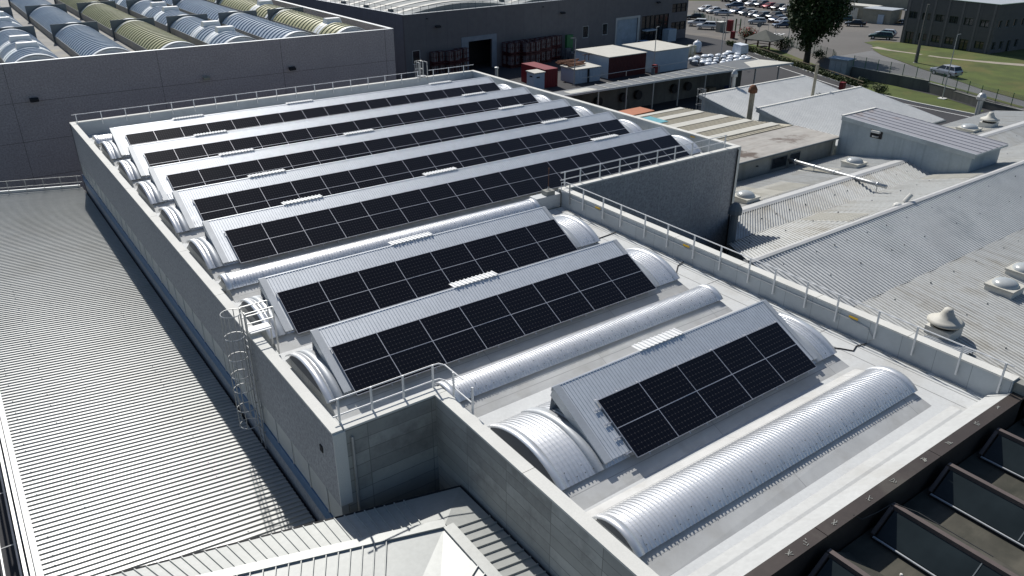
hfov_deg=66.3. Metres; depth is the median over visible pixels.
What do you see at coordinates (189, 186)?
solar panel
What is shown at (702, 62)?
wrapped bag
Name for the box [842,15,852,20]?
parked car
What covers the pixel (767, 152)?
stained annex
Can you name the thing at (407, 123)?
solar panel
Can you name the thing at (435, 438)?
factory building
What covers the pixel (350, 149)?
solar panel
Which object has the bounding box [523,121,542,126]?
solar panel
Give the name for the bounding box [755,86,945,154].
sawtooth shed
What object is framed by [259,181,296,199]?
solar panel
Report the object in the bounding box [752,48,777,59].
hedge
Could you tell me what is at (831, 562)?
shed skylight
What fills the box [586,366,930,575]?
barrel vault
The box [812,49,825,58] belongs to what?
bush
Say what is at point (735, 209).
chimney stack
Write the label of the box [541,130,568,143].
solar panel
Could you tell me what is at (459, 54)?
caged tank
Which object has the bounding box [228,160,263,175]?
solar panel
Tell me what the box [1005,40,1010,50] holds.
window
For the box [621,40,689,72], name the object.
white workshop
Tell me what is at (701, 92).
caged ladder
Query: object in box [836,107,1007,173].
roof block
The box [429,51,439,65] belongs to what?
caged tank
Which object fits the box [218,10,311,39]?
barrel rooflight
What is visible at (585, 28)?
window
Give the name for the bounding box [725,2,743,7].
parked car
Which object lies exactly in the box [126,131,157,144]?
solar panel
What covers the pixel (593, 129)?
solar panel
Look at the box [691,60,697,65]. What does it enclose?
wrapped bag
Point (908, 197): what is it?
ridge outlet
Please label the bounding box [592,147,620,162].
solar panel
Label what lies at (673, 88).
cable drum
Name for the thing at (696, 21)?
parked car
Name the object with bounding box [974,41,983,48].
window
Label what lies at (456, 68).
caged tank
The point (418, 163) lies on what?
solar panel
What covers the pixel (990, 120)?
cone ventilator
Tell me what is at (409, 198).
solar panel
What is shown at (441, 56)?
caged tank
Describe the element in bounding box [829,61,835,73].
door
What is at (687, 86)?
cable drum
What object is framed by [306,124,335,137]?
solar panel
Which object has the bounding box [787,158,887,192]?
silver duct
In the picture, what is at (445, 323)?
solar panel
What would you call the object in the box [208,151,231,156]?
solar panel
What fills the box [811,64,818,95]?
timber pole
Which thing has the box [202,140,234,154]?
solar panel
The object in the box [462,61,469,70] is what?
caged tank
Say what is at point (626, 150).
solar panel
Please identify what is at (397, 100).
solar panel
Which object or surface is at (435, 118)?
solar panel
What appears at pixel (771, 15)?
parked car
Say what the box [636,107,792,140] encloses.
striped roof shed
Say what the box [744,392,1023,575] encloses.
brown building
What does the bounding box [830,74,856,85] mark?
hedge
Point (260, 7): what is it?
barrel rooflight
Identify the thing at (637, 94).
cable drum
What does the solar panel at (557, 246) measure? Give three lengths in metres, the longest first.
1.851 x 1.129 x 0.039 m
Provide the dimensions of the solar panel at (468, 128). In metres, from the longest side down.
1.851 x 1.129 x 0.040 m
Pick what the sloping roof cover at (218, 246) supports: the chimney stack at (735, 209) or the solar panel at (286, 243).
the solar panel at (286, 243)
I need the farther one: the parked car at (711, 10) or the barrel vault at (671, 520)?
the parked car at (711, 10)
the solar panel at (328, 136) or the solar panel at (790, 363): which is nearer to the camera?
the solar panel at (790, 363)
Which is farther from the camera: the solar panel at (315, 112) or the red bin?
the red bin
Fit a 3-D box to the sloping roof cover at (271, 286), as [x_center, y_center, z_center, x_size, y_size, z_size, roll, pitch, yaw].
[-4.025,-1.326,36.880,16.011,1.695,4.252,-17,31,-32]
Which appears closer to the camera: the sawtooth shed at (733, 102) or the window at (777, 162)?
the window at (777, 162)
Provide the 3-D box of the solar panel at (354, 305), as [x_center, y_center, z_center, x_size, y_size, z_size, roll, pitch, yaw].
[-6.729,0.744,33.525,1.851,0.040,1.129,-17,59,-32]
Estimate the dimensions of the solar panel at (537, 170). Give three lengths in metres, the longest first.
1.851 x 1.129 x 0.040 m
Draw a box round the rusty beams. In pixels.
[555,54,588,66]
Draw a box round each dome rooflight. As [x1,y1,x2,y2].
[734,190,760,203]
[841,157,867,167]
[955,123,982,132]
[984,276,1023,299]
[1004,262,1023,280]
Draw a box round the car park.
[685,0,1023,109]
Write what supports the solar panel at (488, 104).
on the sloping roof cover at (137, 162)
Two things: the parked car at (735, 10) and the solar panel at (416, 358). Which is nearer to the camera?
the solar panel at (416, 358)
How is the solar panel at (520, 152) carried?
on the sloping roof cover at (184, 209)
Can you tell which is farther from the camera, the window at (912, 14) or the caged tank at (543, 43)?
the window at (912, 14)
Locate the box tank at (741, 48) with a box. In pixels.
[732,42,747,55]
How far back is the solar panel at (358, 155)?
52.84 m
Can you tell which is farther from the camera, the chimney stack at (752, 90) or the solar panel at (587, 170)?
the chimney stack at (752, 90)
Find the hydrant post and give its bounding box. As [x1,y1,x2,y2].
[730,31,735,38]
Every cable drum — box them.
[594,97,602,105]
[619,93,627,101]
[634,90,641,99]
[670,84,677,92]
[684,82,691,90]
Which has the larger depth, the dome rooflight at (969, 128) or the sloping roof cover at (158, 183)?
the dome rooflight at (969, 128)
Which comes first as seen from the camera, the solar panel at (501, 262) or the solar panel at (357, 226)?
the solar panel at (501, 262)
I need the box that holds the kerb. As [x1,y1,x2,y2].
[754,53,973,114]
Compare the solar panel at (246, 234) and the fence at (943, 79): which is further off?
the fence at (943, 79)
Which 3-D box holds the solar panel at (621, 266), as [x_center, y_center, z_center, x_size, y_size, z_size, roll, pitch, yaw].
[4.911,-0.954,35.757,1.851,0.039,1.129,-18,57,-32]
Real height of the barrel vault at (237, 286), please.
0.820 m
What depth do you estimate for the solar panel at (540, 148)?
54.63 m
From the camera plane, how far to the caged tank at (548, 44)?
137.22 m
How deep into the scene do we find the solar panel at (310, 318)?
32.53 m
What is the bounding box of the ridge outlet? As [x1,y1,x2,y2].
[893,193,912,205]
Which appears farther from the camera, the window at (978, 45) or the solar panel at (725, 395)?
the window at (978, 45)
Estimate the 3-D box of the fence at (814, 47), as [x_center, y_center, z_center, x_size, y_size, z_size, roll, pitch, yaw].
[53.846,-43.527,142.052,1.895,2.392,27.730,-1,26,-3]
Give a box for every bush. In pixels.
[738,26,757,38]
[774,35,795,48]
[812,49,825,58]
[848,77,869,86]
[871,84,888,93]
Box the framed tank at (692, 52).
[686,45,696,57]
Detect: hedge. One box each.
[726,40,755,51]
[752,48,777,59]
[774,55,805,67]
[798,63,835,78]
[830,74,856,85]
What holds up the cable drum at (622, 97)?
attached to the long canopy
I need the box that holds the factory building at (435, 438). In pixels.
[69,70,1023,575]
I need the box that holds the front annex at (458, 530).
[104,485,550,575]
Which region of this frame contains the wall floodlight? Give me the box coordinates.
[29,97,38,102]
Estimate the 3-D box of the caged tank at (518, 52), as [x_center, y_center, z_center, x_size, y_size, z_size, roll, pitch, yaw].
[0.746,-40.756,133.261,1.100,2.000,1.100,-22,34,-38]
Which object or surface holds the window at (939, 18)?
in the office building at (988, 26)
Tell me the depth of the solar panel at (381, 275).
34.98 m
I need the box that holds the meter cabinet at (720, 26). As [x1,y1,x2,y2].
[715,21,725,31]
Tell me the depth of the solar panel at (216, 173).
48.28 m
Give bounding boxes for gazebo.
[744,30,783,51]
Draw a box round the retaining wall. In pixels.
[850,66,1023,110]
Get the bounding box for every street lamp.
[571,38,575,85]
[653,26,659,63]
[719,17,724,61]
[937,34,961,99]
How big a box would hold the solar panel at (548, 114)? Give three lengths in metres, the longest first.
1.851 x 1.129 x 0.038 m
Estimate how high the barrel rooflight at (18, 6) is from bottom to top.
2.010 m
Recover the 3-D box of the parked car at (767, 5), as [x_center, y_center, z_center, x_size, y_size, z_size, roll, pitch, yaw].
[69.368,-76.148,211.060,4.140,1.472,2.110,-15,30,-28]
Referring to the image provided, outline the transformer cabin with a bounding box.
[828,55,856,76]
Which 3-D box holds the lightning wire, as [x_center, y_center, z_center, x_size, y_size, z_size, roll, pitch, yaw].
[11.531,6.561,22.132,3.568,0.292,1.327,10,28,20]
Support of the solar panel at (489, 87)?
on the sloping roof cover at (119, 143)
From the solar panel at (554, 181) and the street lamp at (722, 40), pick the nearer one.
the solar panel at (554, 181)
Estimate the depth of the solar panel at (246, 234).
39.20 m
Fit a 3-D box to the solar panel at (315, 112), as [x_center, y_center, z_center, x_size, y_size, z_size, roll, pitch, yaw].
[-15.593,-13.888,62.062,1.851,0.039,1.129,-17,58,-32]
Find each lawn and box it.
[744,43,982,112]
[865,40,1023,99]
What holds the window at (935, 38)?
in the office building at (988, 26)
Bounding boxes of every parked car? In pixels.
[687,13,704,19]
[687,18,706,25]
[696,21,715,29]
[697,5,712,11]
[705,7,720,13]
[713,9,731,15]
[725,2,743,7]
[729,6,745,13]
[738,8,754,14]
[744,0,757,5]
[746,10,758,16]
[748,17,766,24]
[753,0,768,6]
[753,11,769,17]
[762,2,775,8]
[765,11,782,18]
[768,14,786,20]
[770,3,785,10]
[772,20,788,27]
[775,17,789,21]
[778,5,787,12]
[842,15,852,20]
[844,19,866,26]
[868,31,894,39]
[874,29,897,35]
[930,64,962,77]
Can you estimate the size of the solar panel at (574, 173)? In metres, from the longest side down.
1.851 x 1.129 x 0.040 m
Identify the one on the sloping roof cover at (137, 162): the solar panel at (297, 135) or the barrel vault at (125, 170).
the solar panel at (297, 135)
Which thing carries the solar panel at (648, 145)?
on the sloping roof cover at (218, 246)
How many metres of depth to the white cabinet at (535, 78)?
117.12 m
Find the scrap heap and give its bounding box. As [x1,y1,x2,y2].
[564,47,590,59]
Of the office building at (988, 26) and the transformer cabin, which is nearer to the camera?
the transformer cabin
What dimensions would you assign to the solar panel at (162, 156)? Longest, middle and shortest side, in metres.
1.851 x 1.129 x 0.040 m
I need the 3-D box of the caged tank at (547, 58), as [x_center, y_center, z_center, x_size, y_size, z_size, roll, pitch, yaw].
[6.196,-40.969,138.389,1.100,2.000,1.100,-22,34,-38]
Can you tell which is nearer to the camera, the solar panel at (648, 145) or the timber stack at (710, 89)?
the solar panel at (648, 145)
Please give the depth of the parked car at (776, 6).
206.23 m
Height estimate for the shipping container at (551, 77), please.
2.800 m
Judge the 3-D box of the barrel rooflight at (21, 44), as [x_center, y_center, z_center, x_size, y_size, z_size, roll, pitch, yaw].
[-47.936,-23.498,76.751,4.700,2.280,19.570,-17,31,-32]
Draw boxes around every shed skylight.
[808,548,883,575]
[870,502,1023,575]
[928,462,1023,549]
[978,428,1023,481]
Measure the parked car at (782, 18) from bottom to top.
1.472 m
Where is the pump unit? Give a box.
[651,64,659,74]
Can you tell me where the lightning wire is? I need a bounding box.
[853,503,993,556]
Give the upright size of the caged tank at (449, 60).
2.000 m
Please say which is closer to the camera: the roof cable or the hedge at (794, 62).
the roof cable
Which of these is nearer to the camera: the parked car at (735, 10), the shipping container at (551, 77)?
the shipping container at (551, 77)
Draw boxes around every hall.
[0,0,395,191]
[850,0,908,9]
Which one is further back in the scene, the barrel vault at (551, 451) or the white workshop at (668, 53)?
the white workshop at (668, 53)
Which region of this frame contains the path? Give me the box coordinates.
[872,47,1023,65]
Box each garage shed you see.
[843,3,881,18]
[862,6,903,24]
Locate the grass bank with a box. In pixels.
[689,0,720,0]
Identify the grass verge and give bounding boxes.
[882,71,1022,107]
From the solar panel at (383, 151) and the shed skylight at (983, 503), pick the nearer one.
the shed skylight at (983, 503)
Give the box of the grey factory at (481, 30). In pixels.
[281,0,688,78]
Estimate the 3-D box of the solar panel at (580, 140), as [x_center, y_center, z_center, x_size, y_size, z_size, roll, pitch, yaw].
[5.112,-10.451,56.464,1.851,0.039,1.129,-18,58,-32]
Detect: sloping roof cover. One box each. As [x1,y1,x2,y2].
[106,76,502,157]
[124,87,540,178]
[143,99,583,202]
[167,111,633,230]
[195,127,690,267]
[249,206,580,335]
[296,239,659,398]
[521,300,822,472]
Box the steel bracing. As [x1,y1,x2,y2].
[0,437,34,575]
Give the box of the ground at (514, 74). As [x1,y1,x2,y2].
[0,34,990,575]
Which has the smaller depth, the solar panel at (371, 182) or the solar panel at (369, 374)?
the solar panel at (369, 374)
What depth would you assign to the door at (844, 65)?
126.51 m
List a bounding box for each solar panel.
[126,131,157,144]
[144,149,178,164]
[149,160,179,166]
[153,127,184,140]
[167,170,203,187]
[173,182,205,190]
[174,144,206,159]
[179,155,207,161]
[180,123,209,136]
[193,193,233,213]
[198,165,234,181]
[200,207,236,220]
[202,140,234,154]
[205,177,235,184]
[206,120,235,131]
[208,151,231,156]
[225,223,268,246]
[227,187,266,206]
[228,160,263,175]
[230,136,260,150]
[231,116,260,128]
[233,239,277,262]
[234,201,269,213]
[235,171,263,179]
[255,113,283,124]
[256,132,286,145]
[257,155,291,170]
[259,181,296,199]
[261,216,303,237]
[262,142,287,147]
[264,166,292,173]
[267,194,299,206]
[269,231,312,253]
[277,282,328,312]
[279,110,306,121]
[282,128,311,141]
[286,150,318,165]
[287,301,339,333]
[288,138,312,143]
[290,176,326,193]
[292,161,320,168]
[296,209,336,229]
[298,188,330,199]
[302,107,328,118]
[304,223,346,245]
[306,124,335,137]
[312,146,344,160]
[313,134,336,139]
[319,157,346,163]
[319,271,368,300]
[320,170,355,187]
[324,104,349,114]
[328,183,359,194]
[329,202,368,222]
[329,290,379,320]
[330,121,358,133]
[331,333,388,370]
[338,216,377,237]
[339,141,369,155]
[344,355,400,395]
[345,101,370,111]
[345,152,371,158]
[348,165,382,181]
[353,117,381,129]
[356,177,386,188]
[358,261,405,289]
[361,195,399,215]
[363,137,393,151]
[366,98,390,108]
[369,279,416,309]
[370,209,408,229]
[371,148,395,154]
[376,114,402,126]
[376,160,409,176]
[377,319,431,354]
[383,123,404,128]
[384,172,413,182]
[386,95,409,105]
[387,133,416,147]
[390,341,446,378]
[391,189,427,208]
[395,143,418,149]
[395,252,440,278]
[397,111,423,122]
[400,202,437,222]
[402,155,434,171]
[404,120,425,124]
[405,92,428,102]
[406,270,452,297]
[410,167,437,177]
[411,129,439,142]
[418,108,443,119]
[418,139,441,145]
[419,307,471,340]
[420,183,455,201]
[424,90,447,99]
[425,116,445,120]
[427,151,458,166]
[429,196,465,215]
[430,243,474,268]
[433,126,461,138]
[433,327,486,363]
[436,162,463,172]
[438,105,463,115]
[440,136,463,141]
[441,260,483,287]
[443,87,464,97]
[445,113,465,117]
[448,177,482,195]
[451,146,482,161]
[455,122,482,134]
[457,190,492,208]
[458,102,482,112]
[459,295,510,326]
[460,85,481,93]
[460,157,486,166]
[462,132,484,137]
[464,235,506,259]
[465,110,484,114]
[473,315,524,348]
[474,172,507,189]
[475,142,504,156]
[475,251,518,276]
[476,119,502,131]
[477,99,501,109]
[478,82,499,91]
[483,152,509,162]
[484,107,500,111]
[484,128,504,133]
[484,184,518,202]
[495,227,536,250]
[496,96,519,106]
[496,115,521,127]
[497,284,545,313]
[498,138,526,151]
[500,166,531,183]
[504,124,524,129]
[506,148,531,157]
[507,243,548,267]
[509,178,541,196]
[511,303,560,335]
[514,93,536,103]
[516,112,541,123]
[519,134,547,147]
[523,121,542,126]
[524,161,555,177]
[526,219,564,241]
[528,144,551,152]
[532,273,579,302]
[533,173,565,189]
[535,109,560,120]
[537,234,577,258]
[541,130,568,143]
[547,156,578,172]
[547,292,594,322]
[549,140,572,148]
[554,106,577,116]
[557,168,588,184]
[561,114,579,118]
[561,126,587,139]
[566,263,611,290]
[569,136,591,144]
[570,152,600,167]
[580,122,606,135]
[580,281,625,310]
[581,163,610,179]
[589,132,609,140]
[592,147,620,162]
[597,382,657,428]
[598,254,641,280]
[599,119,624,131]
[603,158,631,174]
[608,128,629,134]
[612,143,641,157]
[613,271,656,299]
[617,409,678,457]
[622,154,651,169]
[633,139,660,152]
[639,366,695,408]
[642,149,670,164]
[652,135,679,148]
[659,391,716,436]
[663,145,689,159]
[677,350,731,390]
[697,375,752,417]
[713,335,764,373]
[732,359,785,398]
[746,322,795,358]
[766,344,816,382]
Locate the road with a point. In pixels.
(884, 65)
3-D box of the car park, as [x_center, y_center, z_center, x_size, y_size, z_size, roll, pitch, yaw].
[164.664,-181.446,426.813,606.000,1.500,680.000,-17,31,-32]
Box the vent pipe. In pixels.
[494,67,498,76]
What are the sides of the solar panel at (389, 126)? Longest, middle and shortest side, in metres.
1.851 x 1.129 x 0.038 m
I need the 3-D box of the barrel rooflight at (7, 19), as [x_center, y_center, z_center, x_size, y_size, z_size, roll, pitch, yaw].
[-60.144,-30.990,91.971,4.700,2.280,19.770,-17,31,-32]
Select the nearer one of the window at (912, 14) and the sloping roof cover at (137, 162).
the sloping roof cover at (137, 162)
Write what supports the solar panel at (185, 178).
on the sloping roof cover at (158, 183)
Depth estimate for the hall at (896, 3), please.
211.59 m
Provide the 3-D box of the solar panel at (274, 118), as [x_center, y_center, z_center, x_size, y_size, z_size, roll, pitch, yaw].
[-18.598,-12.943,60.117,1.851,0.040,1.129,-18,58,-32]
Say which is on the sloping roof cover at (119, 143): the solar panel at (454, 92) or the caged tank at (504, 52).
the solar panel at (454, 92)
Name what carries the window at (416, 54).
in the grey factory at (481, 30)
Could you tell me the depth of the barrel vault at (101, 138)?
57.31 m
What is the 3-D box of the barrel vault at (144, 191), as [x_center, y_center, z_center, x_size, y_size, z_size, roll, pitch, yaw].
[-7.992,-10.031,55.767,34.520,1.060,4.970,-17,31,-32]
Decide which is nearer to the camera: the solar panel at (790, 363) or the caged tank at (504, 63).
the solar panel at (790, 363)
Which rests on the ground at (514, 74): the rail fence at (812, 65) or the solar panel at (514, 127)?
the rail fence at (812, 65)
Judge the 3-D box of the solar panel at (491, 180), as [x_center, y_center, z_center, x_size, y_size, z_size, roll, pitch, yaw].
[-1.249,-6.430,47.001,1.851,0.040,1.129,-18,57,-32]
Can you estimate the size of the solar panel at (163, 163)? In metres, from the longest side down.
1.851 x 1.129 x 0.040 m
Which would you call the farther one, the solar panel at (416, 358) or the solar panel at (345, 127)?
the solar panel at (345, 127)
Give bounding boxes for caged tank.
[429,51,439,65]
[430,65,439,74]
[437,50,445,64]
[438,64,445,73]
[445,50,454,64]
[446,64,454,72]
[452,49,460,63]
[454,63,460,71]
[455,48,463,61]
[462,47,468,60]
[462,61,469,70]
[502,41,510,54]
[502,55,507,66]
[506,42,515,55]
[506,55,515,67]
[512,42,520,54]
[514,55,520,66]
[515,40,521,52]
[522,42,530,54]
[522,55,530,62]
[527,41,535,54]
[529,54,535,61]
[534,40,540,53]
[534,53,540,62]
[540,38,546,50]
[540,51,546,62]
[544,38,551,50]
[544,50,551,62]
[550,36,556,47]
[550,48,556,59]
[553,35,561,47]
[555,47,561,58]
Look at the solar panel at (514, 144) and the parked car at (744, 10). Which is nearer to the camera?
the solar panel at (514, 144)
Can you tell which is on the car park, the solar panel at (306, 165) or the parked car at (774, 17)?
the parked car at (774, 17)
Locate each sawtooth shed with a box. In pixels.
[699,75,838,120]
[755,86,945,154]
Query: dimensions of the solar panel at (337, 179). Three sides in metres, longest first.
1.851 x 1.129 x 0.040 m
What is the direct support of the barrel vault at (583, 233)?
on the factory building at (435, 438)
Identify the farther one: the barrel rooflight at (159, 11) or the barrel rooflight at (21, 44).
the barrel rooflight at (159, 11)
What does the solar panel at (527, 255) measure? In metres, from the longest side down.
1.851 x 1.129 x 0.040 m
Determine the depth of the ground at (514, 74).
121.82 m
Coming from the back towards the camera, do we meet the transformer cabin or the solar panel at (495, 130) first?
the transformer cabin
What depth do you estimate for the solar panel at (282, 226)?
40.18 m
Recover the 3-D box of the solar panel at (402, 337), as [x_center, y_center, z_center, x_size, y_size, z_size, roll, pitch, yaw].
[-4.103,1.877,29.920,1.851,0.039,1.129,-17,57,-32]
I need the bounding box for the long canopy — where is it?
[553,53,792,110]
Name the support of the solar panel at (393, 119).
on the sloping roof cover at (137, 162)
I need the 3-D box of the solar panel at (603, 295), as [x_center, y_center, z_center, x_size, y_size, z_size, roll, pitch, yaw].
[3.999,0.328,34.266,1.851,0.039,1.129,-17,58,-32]
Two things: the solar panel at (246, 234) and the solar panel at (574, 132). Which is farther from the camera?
the solar panel at (574, 132)
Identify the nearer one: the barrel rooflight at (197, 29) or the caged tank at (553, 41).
the barrel rooflight at (197, 29)
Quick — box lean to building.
[0,185,316,575]
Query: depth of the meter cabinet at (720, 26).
171.04 m
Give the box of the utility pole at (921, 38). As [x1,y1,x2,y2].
[913,4,929,62]
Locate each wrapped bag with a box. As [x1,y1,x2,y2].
[688,57,694,63]
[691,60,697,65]
[698,60,706,66]
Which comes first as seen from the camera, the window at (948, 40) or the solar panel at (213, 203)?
the solar panel at (213, 203)
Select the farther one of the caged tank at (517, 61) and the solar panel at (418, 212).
the caged tank at (517, 61)
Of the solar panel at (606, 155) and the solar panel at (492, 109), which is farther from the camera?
the solar panel at (492, 109)
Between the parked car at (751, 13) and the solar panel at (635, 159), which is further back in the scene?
the parked car at (751, 13)
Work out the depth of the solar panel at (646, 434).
25.32 m
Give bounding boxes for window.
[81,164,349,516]
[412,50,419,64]
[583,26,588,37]
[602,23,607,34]
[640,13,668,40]
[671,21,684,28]
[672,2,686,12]
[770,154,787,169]
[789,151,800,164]
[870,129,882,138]
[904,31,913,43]
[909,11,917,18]
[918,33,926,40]
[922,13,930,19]
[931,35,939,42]
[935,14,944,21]
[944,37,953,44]
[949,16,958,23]
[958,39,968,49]
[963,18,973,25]
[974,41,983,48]
[979,20,989,27]
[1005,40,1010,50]
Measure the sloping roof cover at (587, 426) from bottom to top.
1.717 m
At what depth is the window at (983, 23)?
138.30 m
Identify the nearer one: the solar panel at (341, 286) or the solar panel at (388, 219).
the solar panel at (341, 286)
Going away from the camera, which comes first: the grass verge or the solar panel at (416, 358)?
the solar panel at (416, 358)
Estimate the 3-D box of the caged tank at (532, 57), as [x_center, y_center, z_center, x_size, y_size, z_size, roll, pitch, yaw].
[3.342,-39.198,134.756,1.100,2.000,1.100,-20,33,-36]
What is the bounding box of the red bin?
[838,82,845,89]
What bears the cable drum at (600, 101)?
attached to the long canopy
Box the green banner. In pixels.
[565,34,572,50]
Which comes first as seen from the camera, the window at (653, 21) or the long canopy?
the long canopy
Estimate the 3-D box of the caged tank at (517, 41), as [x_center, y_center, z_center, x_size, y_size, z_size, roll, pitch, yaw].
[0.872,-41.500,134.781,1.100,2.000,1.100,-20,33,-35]
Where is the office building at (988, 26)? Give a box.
[900,0,1023,53]
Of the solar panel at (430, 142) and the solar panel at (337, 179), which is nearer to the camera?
the solar panel at (337, 179)
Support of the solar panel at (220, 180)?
on the sloping roof cover at (158, 183)
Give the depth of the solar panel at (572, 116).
62.62 m
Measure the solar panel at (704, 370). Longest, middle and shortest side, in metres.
1.851 x 1.129 x 0.040 m
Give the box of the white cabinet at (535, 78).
[526,69,545,89]
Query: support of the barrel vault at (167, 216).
on the factory building at (435, 438)
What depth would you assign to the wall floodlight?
69.30 m
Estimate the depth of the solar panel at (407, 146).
54.78 m
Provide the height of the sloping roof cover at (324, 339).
1.636 m
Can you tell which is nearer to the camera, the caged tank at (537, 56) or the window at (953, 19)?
the caged tank at (537, 56)
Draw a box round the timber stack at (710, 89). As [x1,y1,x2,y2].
[705,85,735,92]
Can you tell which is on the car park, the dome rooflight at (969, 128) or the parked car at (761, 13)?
the parked car at (761, 13)
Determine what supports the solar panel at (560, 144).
on the sloping roof cover at (184, 209)
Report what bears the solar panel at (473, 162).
on the sloping roof cover at (184, 209)
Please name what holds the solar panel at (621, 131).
on the sloping roof cover at (184, 209)
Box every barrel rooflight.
[0,7,21,27]
[0,26,57,62]
[8,0,50,19]
[25,4,80,40]
[50,21,130,56]
[54,0,100,17]
[77,1,135,36]
[98,0,127,13]
[110,17,195,50]
[126,0,188,31]
[162,0,172,5]
[166,14,255,45]
[172,0,236,20]
[216,0,283,19]
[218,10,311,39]
[267,7,364,34]
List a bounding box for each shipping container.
[521,62,557,87]
[560,62,601,83]
[620,107,653,115]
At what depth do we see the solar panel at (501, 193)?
46.47 m
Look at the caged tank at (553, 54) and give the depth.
140.34 m
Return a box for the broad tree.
[786,0,857,63]
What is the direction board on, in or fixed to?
on the car park
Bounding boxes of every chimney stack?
[727,202,742,246]
[731,70,737,87]
[746,85,757,119]
[974,93,986,115]
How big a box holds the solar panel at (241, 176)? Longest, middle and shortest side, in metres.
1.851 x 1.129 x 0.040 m
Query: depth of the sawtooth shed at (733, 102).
89.50 m
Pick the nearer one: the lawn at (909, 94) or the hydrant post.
the lawn at (909, 94)
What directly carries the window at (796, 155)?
in the stained annex at (767, 152)
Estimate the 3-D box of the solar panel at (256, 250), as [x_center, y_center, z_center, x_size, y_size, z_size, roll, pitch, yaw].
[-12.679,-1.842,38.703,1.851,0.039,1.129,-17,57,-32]
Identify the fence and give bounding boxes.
[757,47,863,84]
[777,33,835,57]
[853,56,1014,105]
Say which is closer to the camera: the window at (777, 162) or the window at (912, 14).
the window at (777, 162)
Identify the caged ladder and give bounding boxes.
[220,300,279,448]
[414,60,427,80]
[696,88,705,111]
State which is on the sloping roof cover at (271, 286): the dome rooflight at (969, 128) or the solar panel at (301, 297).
the solar panel at (301, 297)
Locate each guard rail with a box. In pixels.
[0,176,78,193]
[74,64,473,124]
[329,363,470,422]
[452,372,473,413]
[560,135,726,186]
[561,182,1014,393]
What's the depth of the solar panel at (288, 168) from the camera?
50.11 m
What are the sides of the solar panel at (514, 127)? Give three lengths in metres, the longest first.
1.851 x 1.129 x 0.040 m
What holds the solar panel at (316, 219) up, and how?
on the sloping roof cover at (218, 246)
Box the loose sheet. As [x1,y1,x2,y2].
[923,335,974,353]
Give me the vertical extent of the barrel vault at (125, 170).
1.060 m
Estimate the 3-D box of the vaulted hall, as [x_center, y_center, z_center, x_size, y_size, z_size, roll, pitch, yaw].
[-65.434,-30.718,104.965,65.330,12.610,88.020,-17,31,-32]
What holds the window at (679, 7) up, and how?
in the grey factory at (481, 30)
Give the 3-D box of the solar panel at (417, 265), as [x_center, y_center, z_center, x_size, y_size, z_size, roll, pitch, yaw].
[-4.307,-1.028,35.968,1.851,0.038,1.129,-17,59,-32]
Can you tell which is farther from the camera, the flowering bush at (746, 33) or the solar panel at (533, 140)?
the flowering bush at (746, 33)
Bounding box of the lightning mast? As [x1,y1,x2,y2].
[542,168,554,195]
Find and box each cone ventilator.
[923,307,964,341]
[978,112,999,127]
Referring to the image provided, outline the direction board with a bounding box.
[767,21,778,32]
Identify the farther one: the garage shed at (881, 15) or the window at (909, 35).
the garage shed at (881, 15)
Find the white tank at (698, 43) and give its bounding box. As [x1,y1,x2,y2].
[693,40,701,53]
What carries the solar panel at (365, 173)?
on the sloping roof cover at (184, 209)
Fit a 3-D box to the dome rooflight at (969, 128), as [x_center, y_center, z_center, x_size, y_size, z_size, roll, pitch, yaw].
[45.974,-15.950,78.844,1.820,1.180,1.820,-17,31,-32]
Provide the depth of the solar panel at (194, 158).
51.80 m
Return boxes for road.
[842,51,1023,107]
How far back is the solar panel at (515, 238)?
38.87 m
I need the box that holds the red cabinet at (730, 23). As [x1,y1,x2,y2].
[726,20,741,30]
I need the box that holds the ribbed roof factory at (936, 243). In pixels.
[705,110,1023,379]
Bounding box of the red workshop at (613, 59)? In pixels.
[575,45,647,78]
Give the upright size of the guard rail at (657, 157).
0.930 m
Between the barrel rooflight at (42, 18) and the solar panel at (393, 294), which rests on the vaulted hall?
the barrel rooflight at (42, 18)
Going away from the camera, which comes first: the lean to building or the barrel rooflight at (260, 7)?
the lean to building
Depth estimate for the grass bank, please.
227.90 m
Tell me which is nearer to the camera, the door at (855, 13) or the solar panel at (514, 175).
the solar panel at (514, 175)
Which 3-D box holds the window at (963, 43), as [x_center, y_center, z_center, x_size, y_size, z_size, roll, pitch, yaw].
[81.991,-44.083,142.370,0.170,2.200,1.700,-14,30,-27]
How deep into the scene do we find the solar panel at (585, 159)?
50.88 m
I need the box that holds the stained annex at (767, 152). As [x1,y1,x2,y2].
[727,125,838,181]
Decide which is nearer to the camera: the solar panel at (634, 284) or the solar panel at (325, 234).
the solar panel at (634, 284)
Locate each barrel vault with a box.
[92,133,111,150]
[99,84,512,166]
[116,95,551,188]
[135,106,592,213]
[157,119,642,243]
[185,135,701,280]
[217,198,540,302]
[238,215,600,352]
[285,248,688,420]
[434,284,732,417]
[487,312,849,509]
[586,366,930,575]
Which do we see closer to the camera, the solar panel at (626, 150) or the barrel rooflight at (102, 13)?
the solar panel at (626, 150)
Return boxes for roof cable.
[834,343,866,350]
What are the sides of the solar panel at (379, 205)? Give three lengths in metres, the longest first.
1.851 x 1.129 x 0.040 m
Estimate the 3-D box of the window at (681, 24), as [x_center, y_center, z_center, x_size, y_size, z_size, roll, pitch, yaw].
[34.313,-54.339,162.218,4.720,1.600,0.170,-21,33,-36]
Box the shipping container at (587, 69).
[560,62,601,83]
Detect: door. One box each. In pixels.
[616,18,636,46]
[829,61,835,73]
[834,61,841,74]
[840,62,846,76]
[848,8,858,18]
[876,14,884,23]
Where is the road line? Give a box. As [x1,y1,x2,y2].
[748,55,967,116]
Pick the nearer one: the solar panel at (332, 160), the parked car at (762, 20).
the solar panel at (332, 160)

